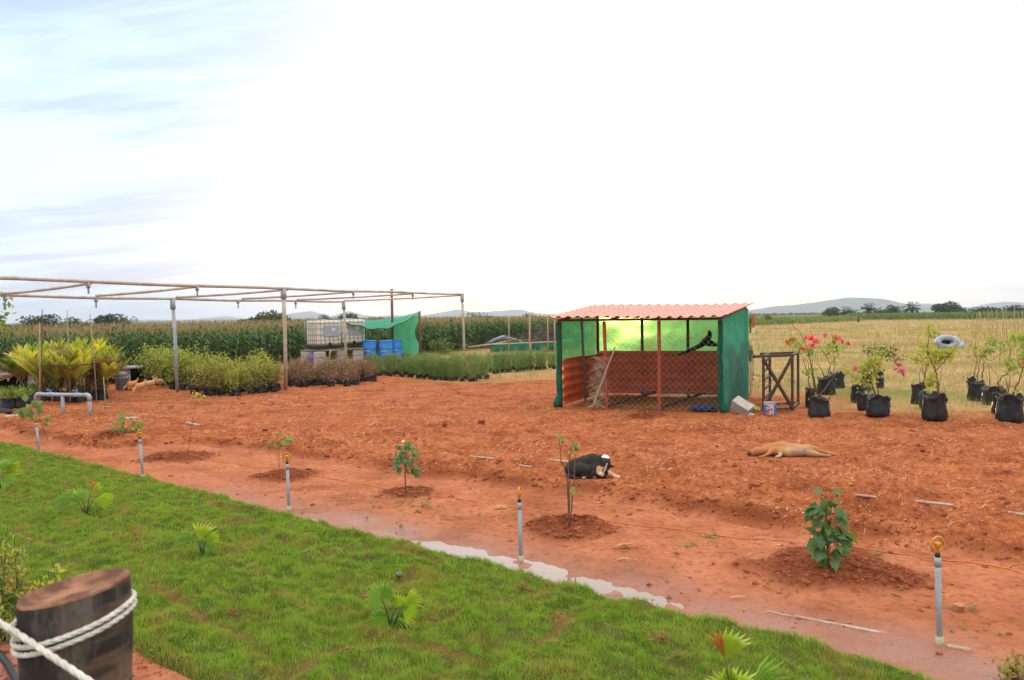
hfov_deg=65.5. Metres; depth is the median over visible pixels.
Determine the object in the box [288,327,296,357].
maize plant
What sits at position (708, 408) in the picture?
basin
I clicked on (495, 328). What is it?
maize plant
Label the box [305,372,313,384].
bagged bush
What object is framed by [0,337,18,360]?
maize plant
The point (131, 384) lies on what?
hen
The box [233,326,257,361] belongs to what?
maize plant
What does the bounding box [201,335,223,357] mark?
maize plant
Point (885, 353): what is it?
potted bougainvillea
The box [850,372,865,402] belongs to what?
potted stump
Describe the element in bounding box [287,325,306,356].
maize plant
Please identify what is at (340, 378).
bagged bush
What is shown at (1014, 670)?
golden shrub
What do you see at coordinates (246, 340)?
maize plant
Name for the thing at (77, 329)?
maize crop
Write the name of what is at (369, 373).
bagged bush
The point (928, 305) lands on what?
hill
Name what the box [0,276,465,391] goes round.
pipe pergola
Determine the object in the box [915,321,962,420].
potted bougainvillea
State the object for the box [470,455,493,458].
buried pipe
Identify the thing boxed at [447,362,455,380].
bagged seedling
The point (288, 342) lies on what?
maize plant
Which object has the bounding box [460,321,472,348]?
maize plant
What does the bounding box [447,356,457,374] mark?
bagged seedling
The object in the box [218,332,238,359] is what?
maize plant
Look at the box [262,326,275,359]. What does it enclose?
maize plant
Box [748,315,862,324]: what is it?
scrub belt
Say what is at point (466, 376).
bagged seedling
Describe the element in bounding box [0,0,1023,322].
sky
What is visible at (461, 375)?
bagged seedling
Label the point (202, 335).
maize plant
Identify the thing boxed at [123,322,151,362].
maize plant
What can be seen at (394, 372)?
bagged seedling
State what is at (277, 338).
maize plant
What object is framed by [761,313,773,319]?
tree
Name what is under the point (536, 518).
weed sprouts
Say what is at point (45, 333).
maize plant
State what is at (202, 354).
bagged bush
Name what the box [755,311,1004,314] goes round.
treeline
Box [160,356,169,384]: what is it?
bagged bush
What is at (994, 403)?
potted stump
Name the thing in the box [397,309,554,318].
hill
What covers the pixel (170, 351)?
bagged bush
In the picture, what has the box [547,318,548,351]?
bamboo pole
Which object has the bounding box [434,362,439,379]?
bagged seedling
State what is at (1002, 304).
hill
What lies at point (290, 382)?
bagged bush
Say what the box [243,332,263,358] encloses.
maize plant
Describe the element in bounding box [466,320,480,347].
maize plant
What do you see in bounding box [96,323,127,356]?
maize plant
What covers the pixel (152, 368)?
bagged bush
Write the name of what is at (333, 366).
bagged bush
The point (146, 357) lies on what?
bagged bush
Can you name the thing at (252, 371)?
bagged bush
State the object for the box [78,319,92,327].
tree
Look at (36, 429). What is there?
sprinkler riser
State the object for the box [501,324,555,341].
brush pile
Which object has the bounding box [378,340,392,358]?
blue drum
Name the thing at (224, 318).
hill
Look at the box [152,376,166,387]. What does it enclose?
hen
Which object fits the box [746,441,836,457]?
fawn dog
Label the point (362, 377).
bagged bush
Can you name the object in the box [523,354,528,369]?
bagged seedling
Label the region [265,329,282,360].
maize plant
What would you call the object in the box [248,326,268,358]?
maize plant
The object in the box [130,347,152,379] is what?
bagged bush
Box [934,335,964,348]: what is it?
pipe coil
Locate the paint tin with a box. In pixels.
[763,401,776,414]
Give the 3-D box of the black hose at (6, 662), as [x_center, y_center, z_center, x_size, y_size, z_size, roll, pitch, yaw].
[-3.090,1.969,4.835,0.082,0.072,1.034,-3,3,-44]
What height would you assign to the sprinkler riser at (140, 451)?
0.718 m
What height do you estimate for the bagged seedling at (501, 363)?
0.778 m
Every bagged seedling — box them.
[382,357,390,374]
[385,351,394,375]
[387,360,393,375]
[391,353,397,374]
[398,362,406,376]
[404,355,409,374]
[404,359,412,376]
[407,355,419,374]
[410,358,417,376]
[412,357,420,377]
[414,358,423,377]
[420,357,428,378]
[426,361,432,379]
[428,355,439,379]
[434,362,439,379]
[437,359,446,379]
[439,361,449,380]
[444,362,456,380]
[447,355,458,379]
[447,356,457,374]
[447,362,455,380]
[457,360,466,380]
[459,363,467,381]
[462,361,467,379]
[466,360,474,381]
[471,359,479,380]
[474,353,483,377]
[477,363,483,378]
[482,356,491,378]
[482,358,489,378]
[487,352,492,372]
[491,356,499,373]
[495,355,500,373]
[497,353,505,372]
[500,351,508,372]
[503,351,513,372]
[510,354,516,369]
[512,358,520,371]
[518,353,524,370]
[521,352,528,370]
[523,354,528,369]
[526,353,535,370]
[532,349,540,369]
[537,350,547,369]
[542,351,548,369]
[549,352,556,368]
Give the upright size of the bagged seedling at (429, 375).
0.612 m
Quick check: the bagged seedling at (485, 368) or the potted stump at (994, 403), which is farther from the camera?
the bagged seedling at (485, 368)
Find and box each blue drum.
[362,340,375,361]
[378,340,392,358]
[392,339,402,360]
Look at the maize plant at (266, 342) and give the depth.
35.53 m
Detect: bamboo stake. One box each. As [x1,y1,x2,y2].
[39,323,40,400]
[40,309,42,400]
[67,311,70,402]
[90,314,96,401]
[103,377,105,408]
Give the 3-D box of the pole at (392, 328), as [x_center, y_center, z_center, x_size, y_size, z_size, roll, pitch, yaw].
[-5.341,-0.572,35.497,0.142,3.417,0.127,-1,2,0]
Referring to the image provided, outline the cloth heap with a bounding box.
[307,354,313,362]
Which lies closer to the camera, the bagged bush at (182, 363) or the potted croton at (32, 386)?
the potted croton at (32, 386)
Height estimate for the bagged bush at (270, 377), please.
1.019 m
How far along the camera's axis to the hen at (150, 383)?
23.36 m
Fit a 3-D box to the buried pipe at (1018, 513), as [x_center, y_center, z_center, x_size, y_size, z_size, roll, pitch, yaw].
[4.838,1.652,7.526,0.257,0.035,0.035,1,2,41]
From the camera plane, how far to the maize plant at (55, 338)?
28.39 m
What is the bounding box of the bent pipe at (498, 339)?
[477,335,520,348]
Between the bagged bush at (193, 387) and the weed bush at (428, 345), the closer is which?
the bagged bush at (193, 387)
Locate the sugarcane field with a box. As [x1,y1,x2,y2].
[846,311,1023,319]
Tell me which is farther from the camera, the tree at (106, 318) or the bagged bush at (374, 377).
the tree at (106, 318)
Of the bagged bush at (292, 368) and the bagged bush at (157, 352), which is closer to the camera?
the bagged bush at (292, 368)
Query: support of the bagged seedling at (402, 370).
on the ground at (910, 630)
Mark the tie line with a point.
(70, 365)
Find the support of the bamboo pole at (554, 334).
on the ground at (910, 630)
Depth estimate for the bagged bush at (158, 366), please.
25.23 m
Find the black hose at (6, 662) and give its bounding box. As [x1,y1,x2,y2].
[0,650,18,679]
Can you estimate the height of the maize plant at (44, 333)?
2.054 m
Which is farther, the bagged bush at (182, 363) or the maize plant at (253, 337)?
the maize plant at (253, 337)
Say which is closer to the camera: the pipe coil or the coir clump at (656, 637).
the coir clump at (656, 637)
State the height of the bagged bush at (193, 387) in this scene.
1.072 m
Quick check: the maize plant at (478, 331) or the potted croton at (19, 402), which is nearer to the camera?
the potted croton at (19, 402)
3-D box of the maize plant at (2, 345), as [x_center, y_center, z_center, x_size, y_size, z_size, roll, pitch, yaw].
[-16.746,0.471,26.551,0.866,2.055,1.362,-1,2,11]
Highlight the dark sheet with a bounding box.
[0,407,15,413]
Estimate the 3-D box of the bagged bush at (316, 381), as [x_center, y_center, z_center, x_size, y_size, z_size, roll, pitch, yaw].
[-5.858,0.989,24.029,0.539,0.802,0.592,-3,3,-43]
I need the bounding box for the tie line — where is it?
[40,363,101,365]
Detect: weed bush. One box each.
[422,336,436,351]
[429,337,454,354]
[450,342,468,350]
[497,338,522,342]
[748,346,753,361]
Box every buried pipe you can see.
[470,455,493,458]
[548,458,567,462]
[767,610,791,616]
[795,615,886,632]
[854,494,876,497]
[913,499,953,506]
[947,644,969,651]
[1008,511,1023,515]
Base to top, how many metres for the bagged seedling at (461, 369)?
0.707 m
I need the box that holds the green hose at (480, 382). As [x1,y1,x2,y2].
[409,379,553,383]
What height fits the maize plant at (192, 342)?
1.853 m
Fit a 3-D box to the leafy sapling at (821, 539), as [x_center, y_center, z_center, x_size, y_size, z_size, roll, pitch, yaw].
[2.473,1.476,6.191,0.400,0.664,0.280,0,2,18]
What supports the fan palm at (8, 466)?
on the lawn at (511, 637)
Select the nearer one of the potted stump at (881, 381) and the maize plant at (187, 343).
the potted stump at (881, 381)
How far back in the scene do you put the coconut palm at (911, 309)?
204.43 m
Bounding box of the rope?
[0,589,137,679]
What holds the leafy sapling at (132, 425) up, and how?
on the ground at (910, 630)
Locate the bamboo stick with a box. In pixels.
[591,347,615,409]
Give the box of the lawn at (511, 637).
[0,444,923,679]
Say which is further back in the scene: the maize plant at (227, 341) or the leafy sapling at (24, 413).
the maize plant at (227, 341)
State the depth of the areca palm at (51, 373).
19.91 m
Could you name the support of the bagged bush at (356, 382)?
on the ground at (910, 630)
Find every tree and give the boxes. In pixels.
[0,292,22,348]
[11,315,50,331]
[30,313,74,330]
[61,317,79,327]
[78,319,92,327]
[86,314,127,328]
[117,314,137,326]
[237,309,298,323]
[319,315,332,319]
[334,313,358,318]
[465,312,487,318]
[748,312,755,332]
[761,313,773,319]
[821,306,844,316]
[883,304,903,313]
[930,301,966,312]
[966,306,1001,311]
[997,304,1023,311]
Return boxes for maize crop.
[0,315,560,368]
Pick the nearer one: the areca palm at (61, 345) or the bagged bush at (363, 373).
the areca palm at (61, 345)
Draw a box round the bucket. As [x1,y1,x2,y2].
[114,372,128,389]
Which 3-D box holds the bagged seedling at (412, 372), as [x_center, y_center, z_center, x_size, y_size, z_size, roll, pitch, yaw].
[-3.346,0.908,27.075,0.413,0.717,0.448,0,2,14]
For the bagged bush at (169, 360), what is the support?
on the ground at (910, 630)
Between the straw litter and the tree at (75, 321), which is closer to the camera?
the straw litter
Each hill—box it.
[128,316,249,322]
[287,311,398,319]
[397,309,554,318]
[748,297,976,313]
[916,304,976,308]
[966,302,1023,309]
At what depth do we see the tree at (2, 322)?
14.12 m
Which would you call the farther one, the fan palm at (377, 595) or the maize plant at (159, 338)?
the maize plant at (159, 338)
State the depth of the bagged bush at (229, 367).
22.31 m
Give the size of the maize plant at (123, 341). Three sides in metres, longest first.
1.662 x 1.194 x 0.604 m
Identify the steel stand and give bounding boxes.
[753,351,799,411]
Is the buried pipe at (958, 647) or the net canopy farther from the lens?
the net canopy
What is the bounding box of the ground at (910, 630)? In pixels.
[0,310,1023,679]
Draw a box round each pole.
[390,289,393,339]
[418,311,420,354]
[508,317,508,351]
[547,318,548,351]
[554,320,554,349]
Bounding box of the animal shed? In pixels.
[550,302,753,412]
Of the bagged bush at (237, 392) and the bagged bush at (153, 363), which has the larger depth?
the bagged bush at (153, 363)
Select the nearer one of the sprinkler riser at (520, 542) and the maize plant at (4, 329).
the sprinkler riser at (520, 542)
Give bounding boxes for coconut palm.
[840,306,853,315]
[860,303,877,313]
[902,302,920,312]
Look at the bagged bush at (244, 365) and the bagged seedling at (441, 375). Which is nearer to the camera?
the bagged bush at (244, 365)
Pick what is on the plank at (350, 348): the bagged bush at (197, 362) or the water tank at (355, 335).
the water tank at (355, 335)
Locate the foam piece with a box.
[751,403,759,411]
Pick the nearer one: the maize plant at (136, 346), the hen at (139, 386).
the hen at (139, 386)
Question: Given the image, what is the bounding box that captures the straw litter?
[0,374,1023,561]
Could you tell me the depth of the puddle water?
6.60 m
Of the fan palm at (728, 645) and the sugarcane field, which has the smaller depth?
the fan palm at (728, 645)
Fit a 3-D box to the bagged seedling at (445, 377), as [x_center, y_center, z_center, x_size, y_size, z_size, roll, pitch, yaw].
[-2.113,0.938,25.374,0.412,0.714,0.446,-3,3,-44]
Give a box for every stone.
[478,419,484,424]
[952,602,964,611]
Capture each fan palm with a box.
[0,458,20,488]
[50,480,115,513]
[174,522,219,555]
[363,581,422,629]
[705,626,790,679]
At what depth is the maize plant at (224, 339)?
33.66 m
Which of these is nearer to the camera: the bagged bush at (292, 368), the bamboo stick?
the bamboo stick
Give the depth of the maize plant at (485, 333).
49.19 m
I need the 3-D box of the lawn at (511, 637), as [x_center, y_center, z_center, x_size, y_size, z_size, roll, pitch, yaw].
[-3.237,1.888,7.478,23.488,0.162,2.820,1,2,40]
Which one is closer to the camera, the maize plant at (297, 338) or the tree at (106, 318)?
the maize plant at (297, 338)
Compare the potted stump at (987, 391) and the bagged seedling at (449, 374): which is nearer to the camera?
the potted stump at (987, 391)
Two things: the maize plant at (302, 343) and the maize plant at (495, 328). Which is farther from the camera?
the maize plant at (495, 328)
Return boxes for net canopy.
[346,312,418,356]
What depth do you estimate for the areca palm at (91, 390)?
20.73 m
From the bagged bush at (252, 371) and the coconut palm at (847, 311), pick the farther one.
the coconut palm at (847, 311)
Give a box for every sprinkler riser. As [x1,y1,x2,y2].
[33,414,40,450]
[136,429,144,476]
[282,452,291,511]
[517,487,523,561]
[930,536,944,646]
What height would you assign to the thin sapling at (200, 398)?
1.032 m
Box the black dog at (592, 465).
[565,453,620,478]
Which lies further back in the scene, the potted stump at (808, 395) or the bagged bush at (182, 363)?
the bagged bush at (182, 363)
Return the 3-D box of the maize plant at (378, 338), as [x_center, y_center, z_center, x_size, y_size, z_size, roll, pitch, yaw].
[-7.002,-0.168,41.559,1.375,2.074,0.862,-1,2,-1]
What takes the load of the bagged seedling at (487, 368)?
on the ground at (910, 630)
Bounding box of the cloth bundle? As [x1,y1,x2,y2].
[678,330,716,355]
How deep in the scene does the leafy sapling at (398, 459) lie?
9.20 m
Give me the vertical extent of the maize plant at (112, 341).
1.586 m
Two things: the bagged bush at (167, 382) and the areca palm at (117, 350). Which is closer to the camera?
the areca palm at (117, 350)
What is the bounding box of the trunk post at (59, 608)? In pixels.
[16,568,132,679]
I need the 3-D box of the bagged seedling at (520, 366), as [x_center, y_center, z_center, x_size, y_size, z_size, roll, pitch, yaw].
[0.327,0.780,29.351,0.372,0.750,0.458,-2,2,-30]
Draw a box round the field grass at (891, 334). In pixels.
[232,318,1023,417]
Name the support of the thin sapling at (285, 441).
on the ground at (910, 630)
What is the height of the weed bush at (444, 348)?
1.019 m
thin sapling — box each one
[188,389,204,454]
[265,432,292,467]
[554,433,579,525]
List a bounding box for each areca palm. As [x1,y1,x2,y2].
[0,351,30,392]
[2,341,74,391]
[9,340,69,391]
[10,349,62,400]
[24,345,100,401]
[35,333,114,392]
[38,347,106,402]
[45,338,89,391]
[48,344,116,402]
[70,346,131,399]
[75,347,124,400]
[83,337,125,389]
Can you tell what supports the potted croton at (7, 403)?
on the ground at (910, 630)
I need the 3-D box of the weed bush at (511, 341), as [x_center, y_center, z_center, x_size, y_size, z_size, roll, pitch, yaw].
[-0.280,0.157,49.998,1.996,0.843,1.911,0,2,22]
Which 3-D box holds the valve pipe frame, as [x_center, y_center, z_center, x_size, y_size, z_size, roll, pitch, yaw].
[-9.792,1.439,17.363,1.514,0.701,0.100,0,2,15]
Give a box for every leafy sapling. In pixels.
[14,394,53,437]
[110,412,144,432]
[392,439,420,493]
[803,487,856,572]
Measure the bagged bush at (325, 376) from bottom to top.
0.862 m
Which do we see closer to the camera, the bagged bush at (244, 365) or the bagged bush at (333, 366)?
the bagged bush at (244, 365)
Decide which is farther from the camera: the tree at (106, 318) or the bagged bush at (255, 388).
the tree at (106, 318)
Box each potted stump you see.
[805,387,814,406]
[830,365,844,387]
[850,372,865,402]
[855,389,869,410]
[876,369,883,387]
[919,389,932,408]
[967,359,977,385]
[981,364,1005,404]
[991,392,1005,412]
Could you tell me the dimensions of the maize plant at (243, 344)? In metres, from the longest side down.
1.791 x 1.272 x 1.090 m
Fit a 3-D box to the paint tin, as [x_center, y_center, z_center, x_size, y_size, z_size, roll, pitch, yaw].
[5.129,1.355,15.835,0.262,0.242,0.260,-1,2,0]
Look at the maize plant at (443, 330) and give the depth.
45.72 m
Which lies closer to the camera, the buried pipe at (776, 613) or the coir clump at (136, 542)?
the buried pipe at (776, 613)
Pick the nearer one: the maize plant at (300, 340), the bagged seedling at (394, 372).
the bagged seedling at (394, 372)
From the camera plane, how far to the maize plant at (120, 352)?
29.81 m
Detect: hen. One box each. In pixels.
[123,378,138,390]
[132,379,145,392]
[141,377,156,389]
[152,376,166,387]
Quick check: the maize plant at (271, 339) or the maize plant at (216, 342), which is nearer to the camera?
the maize plant at (216, 342)
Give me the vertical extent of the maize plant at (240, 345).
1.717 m
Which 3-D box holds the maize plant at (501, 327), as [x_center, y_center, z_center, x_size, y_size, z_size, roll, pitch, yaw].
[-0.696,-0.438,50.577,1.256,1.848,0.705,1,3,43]
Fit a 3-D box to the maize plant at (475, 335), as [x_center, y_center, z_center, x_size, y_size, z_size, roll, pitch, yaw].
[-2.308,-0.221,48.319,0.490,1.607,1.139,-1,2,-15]
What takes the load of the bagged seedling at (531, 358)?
on the ground at (910, 630)
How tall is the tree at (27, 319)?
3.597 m
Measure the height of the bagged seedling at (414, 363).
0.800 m
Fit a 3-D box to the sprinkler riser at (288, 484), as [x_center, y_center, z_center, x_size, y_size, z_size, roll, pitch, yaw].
[-2.432,1.562,8.634,0.104,0.707,0.044,-1,2,0]
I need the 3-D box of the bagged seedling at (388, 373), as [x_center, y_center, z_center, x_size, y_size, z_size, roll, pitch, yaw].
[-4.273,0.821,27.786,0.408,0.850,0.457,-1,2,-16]
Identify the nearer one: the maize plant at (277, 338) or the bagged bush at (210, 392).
the bagged bush at (210, 392)
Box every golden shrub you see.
[0,528,36,641]
[33,563,65,589]
[992,646,1023,679]
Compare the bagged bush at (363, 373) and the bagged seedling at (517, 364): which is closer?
the bagged bush at (363, 373)
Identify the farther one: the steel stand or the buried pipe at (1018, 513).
the steel stand
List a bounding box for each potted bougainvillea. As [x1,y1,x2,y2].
[785,323,838,417]
[814,331,850,394]
[841,355,890,416]
[859,338,905,390]
[898,347,931,404]
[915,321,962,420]
[944,330,1012,401]
[995,327,1023,423]
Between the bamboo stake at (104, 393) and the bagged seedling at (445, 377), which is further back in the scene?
the bagged seedling at (445, 377)
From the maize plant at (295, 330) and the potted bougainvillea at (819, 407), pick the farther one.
the maize plant at (295, 330)
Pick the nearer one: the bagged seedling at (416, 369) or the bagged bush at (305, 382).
the bagged bush at (305, 382)
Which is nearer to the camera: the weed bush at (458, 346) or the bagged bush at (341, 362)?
the bagged bush at (341, 362)
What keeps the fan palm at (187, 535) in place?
on the lawn at (511, 637)
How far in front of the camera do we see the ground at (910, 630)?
9.90 m
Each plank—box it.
[301,349,340,350]
[338,348,363,349]
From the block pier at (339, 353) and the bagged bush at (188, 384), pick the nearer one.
the bagged bush at (188, 384)
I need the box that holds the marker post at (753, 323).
[752,314,753,333]
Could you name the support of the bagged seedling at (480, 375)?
on the ground at (910, 630)
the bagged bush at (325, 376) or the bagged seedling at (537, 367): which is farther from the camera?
the bagged seedling at (537, 367)
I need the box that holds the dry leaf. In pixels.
[615,542,632,546]
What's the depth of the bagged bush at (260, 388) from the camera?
21.89 m
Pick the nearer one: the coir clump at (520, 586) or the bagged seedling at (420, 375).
the coir clump at (520, 586)
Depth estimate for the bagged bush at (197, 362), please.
22.01 m
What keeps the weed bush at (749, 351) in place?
on the ground at (910, 630)
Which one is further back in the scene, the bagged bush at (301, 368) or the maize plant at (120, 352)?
the maize plant at (120, 352)
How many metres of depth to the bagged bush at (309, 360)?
25.97 m
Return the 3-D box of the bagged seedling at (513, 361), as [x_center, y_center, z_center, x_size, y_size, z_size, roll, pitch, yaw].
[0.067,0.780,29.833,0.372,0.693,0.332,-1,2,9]
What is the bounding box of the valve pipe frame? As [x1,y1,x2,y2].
[34,390,91,414]
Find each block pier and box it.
[301,351,312,359]
[313,352,325,365]
[335,350,347,365]
[351,349,362,363]
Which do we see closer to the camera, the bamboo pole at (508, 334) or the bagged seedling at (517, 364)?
the bagged seedling at (517, 364)
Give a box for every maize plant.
[0,322,11,366]
[0,326,16,369]
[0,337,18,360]
[1,327,23,366]
[2,335,33,369]
[24,325,63,342]
[37,326,50,341]
[50,328,57,341]
[95,329,118,353]
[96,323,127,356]
[108,326,136,363]
[109,334,121,361]
[110,322,138,363]
[119,334,134,361]
[120,326,141,360]
[122,323,139,362]
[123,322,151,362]
[126,330,140,360]
[130,332,160,358]
[139,330,164,353]
[150,330,167,351]
[159,331,178,350]
[167,326,184,351]
[172,328,200,361]
[179,325,199,355]
[180,327,208,360]
[184,326,201,354]
[197,325,214,360]
[200,327,227,359]
[200,329,210,359]
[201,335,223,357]
[202,330,223,359]
[206,331,229,360]
[212,330,234,358]
[215,329,225,360]
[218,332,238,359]
[223,324,234,357]
[224,327,244,363]
[228,329,253,360]
[230,327,246,359]
[230,327,250,361]
[231,330,246,364]
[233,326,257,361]
[240,328,255,356]
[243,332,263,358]
[247,333,262,355]
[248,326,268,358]
[248,327,264,358]
[252,326,270,356]
[259,329,275,358]
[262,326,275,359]
[263,323,282,356]
[265,322,279,362]
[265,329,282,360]
[271,319,282,363]
[275,326,293,362]
[280,326,296,362]
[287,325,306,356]
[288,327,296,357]
[289,322,307,358]
[291,322,306,352]
[293,320,301,358]
[299,320,306,351]
[370,329,388,353]
[417,317,433,345]
[421,321,433,351]
[423,320,436,350]
[431,324,444,351]
[438,325,449,340]
[444,319,456,345]
[450,323,459,345]
[458,319,471,345]
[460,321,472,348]
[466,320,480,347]
[472,324,479,344]
[475,322,483,344]
[480,313,491,347]
[480,321,491,348]
[491,320,498,337]
[493,320,507,337]
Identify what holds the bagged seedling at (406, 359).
on the ground at (910, 630)
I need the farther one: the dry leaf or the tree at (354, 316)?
the tree at (354, 316)
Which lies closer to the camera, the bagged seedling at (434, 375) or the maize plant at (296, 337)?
the bagged seedling at (434, 375)
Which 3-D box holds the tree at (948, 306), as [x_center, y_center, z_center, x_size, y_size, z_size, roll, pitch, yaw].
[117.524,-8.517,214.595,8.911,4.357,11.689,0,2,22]
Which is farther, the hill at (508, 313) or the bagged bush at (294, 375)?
the hill at (508, 313)
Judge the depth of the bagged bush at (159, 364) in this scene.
24.85 m
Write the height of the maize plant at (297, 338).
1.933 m
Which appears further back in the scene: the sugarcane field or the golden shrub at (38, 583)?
the sugarcane field
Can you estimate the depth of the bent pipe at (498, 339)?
48.97 m
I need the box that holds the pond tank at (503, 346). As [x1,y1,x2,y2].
[468,339,556,351]
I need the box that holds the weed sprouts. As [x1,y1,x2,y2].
[28,378,1023,634]
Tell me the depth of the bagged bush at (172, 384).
23.74 m
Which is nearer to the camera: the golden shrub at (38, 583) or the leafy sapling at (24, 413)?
the golden shrub at (38, 583)
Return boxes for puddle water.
[411,541,683,608]
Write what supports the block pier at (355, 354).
on the ground at (910, 630)
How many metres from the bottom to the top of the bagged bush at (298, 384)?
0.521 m
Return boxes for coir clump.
[126,540,145,549]
[226,604,239,616]
[422,613,436,621]
[510,579,528,591]
[548,608,567,619]
[643,628,671,643]
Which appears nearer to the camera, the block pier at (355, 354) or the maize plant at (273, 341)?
the block pier at (355, 354)
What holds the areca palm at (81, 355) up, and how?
on the ground at (910, 630)
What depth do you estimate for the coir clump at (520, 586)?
5.92 m
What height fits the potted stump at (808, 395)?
0.434 m
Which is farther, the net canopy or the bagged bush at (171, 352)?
the net canopy
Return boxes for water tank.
[304,319,342,347]
[330,318,366,345]
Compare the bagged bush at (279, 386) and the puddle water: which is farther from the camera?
the bagged bush at (279, 386)
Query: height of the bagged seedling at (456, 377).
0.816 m
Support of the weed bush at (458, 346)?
on the ground at (910, 630)
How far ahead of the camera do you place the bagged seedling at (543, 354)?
29.88 m
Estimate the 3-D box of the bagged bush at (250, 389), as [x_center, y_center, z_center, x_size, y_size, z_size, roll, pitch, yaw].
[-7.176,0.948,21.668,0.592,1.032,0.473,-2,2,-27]
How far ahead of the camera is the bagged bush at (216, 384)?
21.71 m
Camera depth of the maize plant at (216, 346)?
34.05 m
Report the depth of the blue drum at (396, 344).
34.76 m
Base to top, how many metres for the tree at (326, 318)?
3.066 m
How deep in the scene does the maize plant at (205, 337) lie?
33.54 m
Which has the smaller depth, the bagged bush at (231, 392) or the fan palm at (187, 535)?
the fan palm at (187, 535)
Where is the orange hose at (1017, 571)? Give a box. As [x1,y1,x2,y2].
[132,444,1023,573]
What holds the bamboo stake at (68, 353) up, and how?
on the ground at (910, 630)
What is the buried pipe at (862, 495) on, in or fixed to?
on the ground at (910, 630)
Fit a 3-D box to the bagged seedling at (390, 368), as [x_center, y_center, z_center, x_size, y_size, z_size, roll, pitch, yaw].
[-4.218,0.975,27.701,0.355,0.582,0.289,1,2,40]
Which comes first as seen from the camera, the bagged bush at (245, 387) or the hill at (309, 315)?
the bagged bush at (245, 387)
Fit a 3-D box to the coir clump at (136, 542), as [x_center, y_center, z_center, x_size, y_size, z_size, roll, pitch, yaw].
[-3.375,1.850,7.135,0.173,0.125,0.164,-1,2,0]
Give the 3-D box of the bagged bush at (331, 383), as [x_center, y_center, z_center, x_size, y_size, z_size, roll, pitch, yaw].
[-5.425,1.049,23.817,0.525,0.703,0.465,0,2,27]
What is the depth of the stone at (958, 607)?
5.53 m
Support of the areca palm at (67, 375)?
on the ground at (910, 630)
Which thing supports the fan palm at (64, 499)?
on the lawn at (511, 637)
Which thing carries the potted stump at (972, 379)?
on the ground at (910, 630)
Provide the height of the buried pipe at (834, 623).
0.024 m
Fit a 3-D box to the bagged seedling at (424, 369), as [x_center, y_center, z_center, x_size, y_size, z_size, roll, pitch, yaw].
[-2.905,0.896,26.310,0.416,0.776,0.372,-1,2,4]
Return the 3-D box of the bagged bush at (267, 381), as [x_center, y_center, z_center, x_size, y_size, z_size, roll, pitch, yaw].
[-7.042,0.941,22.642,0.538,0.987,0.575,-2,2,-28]
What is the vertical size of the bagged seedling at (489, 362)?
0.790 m
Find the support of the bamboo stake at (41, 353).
on the ground at (910, 630)
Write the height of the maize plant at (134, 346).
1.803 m
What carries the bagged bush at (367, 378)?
on the ground at (910, 630)
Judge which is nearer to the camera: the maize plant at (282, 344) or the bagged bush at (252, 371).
the bagged bush at (252, 371)
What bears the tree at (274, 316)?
on the ground at (910, 630)
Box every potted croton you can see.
[0,384,22,408]
[4,384,32,408]
[22,382,42,403]
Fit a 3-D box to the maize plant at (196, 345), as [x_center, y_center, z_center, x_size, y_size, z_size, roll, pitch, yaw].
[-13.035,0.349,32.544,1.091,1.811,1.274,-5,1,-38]
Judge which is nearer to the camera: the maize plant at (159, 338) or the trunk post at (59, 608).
the trunk post at (59, 608)
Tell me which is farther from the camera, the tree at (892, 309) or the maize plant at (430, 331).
the tree at (892, 309)
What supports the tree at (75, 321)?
on the ground at (910, 630)
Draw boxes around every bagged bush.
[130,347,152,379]
[133,344,160,379]
[138,344,162,374]
[140,343,157,384]
[140,343,161,377]
[142,361,151,380]
[147,346,173,385]
[155,351,165,378]
[156,346,179,380]
[156,347,188,389]
[158,344,186,368]
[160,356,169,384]
[163,348,188,384]
[168,348,194,381]
[169,352,191,383]
[171,341,198,389]
[179,354,202,389]
[182,342,211,386]
[184,356,204,393]
[187,356,207,392]
[189,354,221,395]
[196,355,214,389]
[197,364,221,395]
[205,361,222,394]
[212,367,228,394]
[216,355,239,390]
[216,357,234,392]
[220,357,232,391]
[222,360,238,395]
[223,360,245,395]
[234,357,248,390]
[235,355,248,391]
[236,354,254,386]
[238,358,259,393]
[239,359,265,392]
[239,362,263,383]
[247,355,277,382]
[249,355,267,392]
[255,352,273,392]
[259,357,273,390]
[260,357,273,388]
[270,360,283,391]
[274,360,290,389]
[281,364,294,385]
[288,360,300,383]
[288,366,297,384]
[292,371,302,387]
[294,359,309,382]
[297,364,314,386]
[299,353,314,365]
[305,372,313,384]
[309,361,324,385]
[310,364,321,385]
[318,357,335,384]
[321,366,337,386]
[329,356,340,379]
[332,359,348,383]
[334,355,349,376]
[337,369,345,383]
[341,362,354,385]
[343,364,356,379]
[348,365,361,384]
[351,359,362,378]
[351,363,363,383]
[358,358,366,380]
[358,358,368,380]
[358,361,372,381]
[364,359,373,376]
[368,361,380,380]
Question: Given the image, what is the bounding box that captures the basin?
[688,405,718,411]
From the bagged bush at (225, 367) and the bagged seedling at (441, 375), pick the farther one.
the bagged seedling at (441, 375)
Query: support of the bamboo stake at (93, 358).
on the ground at (910, 630)
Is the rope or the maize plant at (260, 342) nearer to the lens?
the rope
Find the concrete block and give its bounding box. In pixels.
[731,396,753,413]
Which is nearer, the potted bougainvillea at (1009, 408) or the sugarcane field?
the potted bougainvillea at (1009, 408)
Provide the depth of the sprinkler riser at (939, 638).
4.92 m
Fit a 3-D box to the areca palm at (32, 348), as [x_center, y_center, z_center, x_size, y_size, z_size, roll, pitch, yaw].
[-13.464,0.757,22.671,2.012,1.500,1.418,-1,2,0]

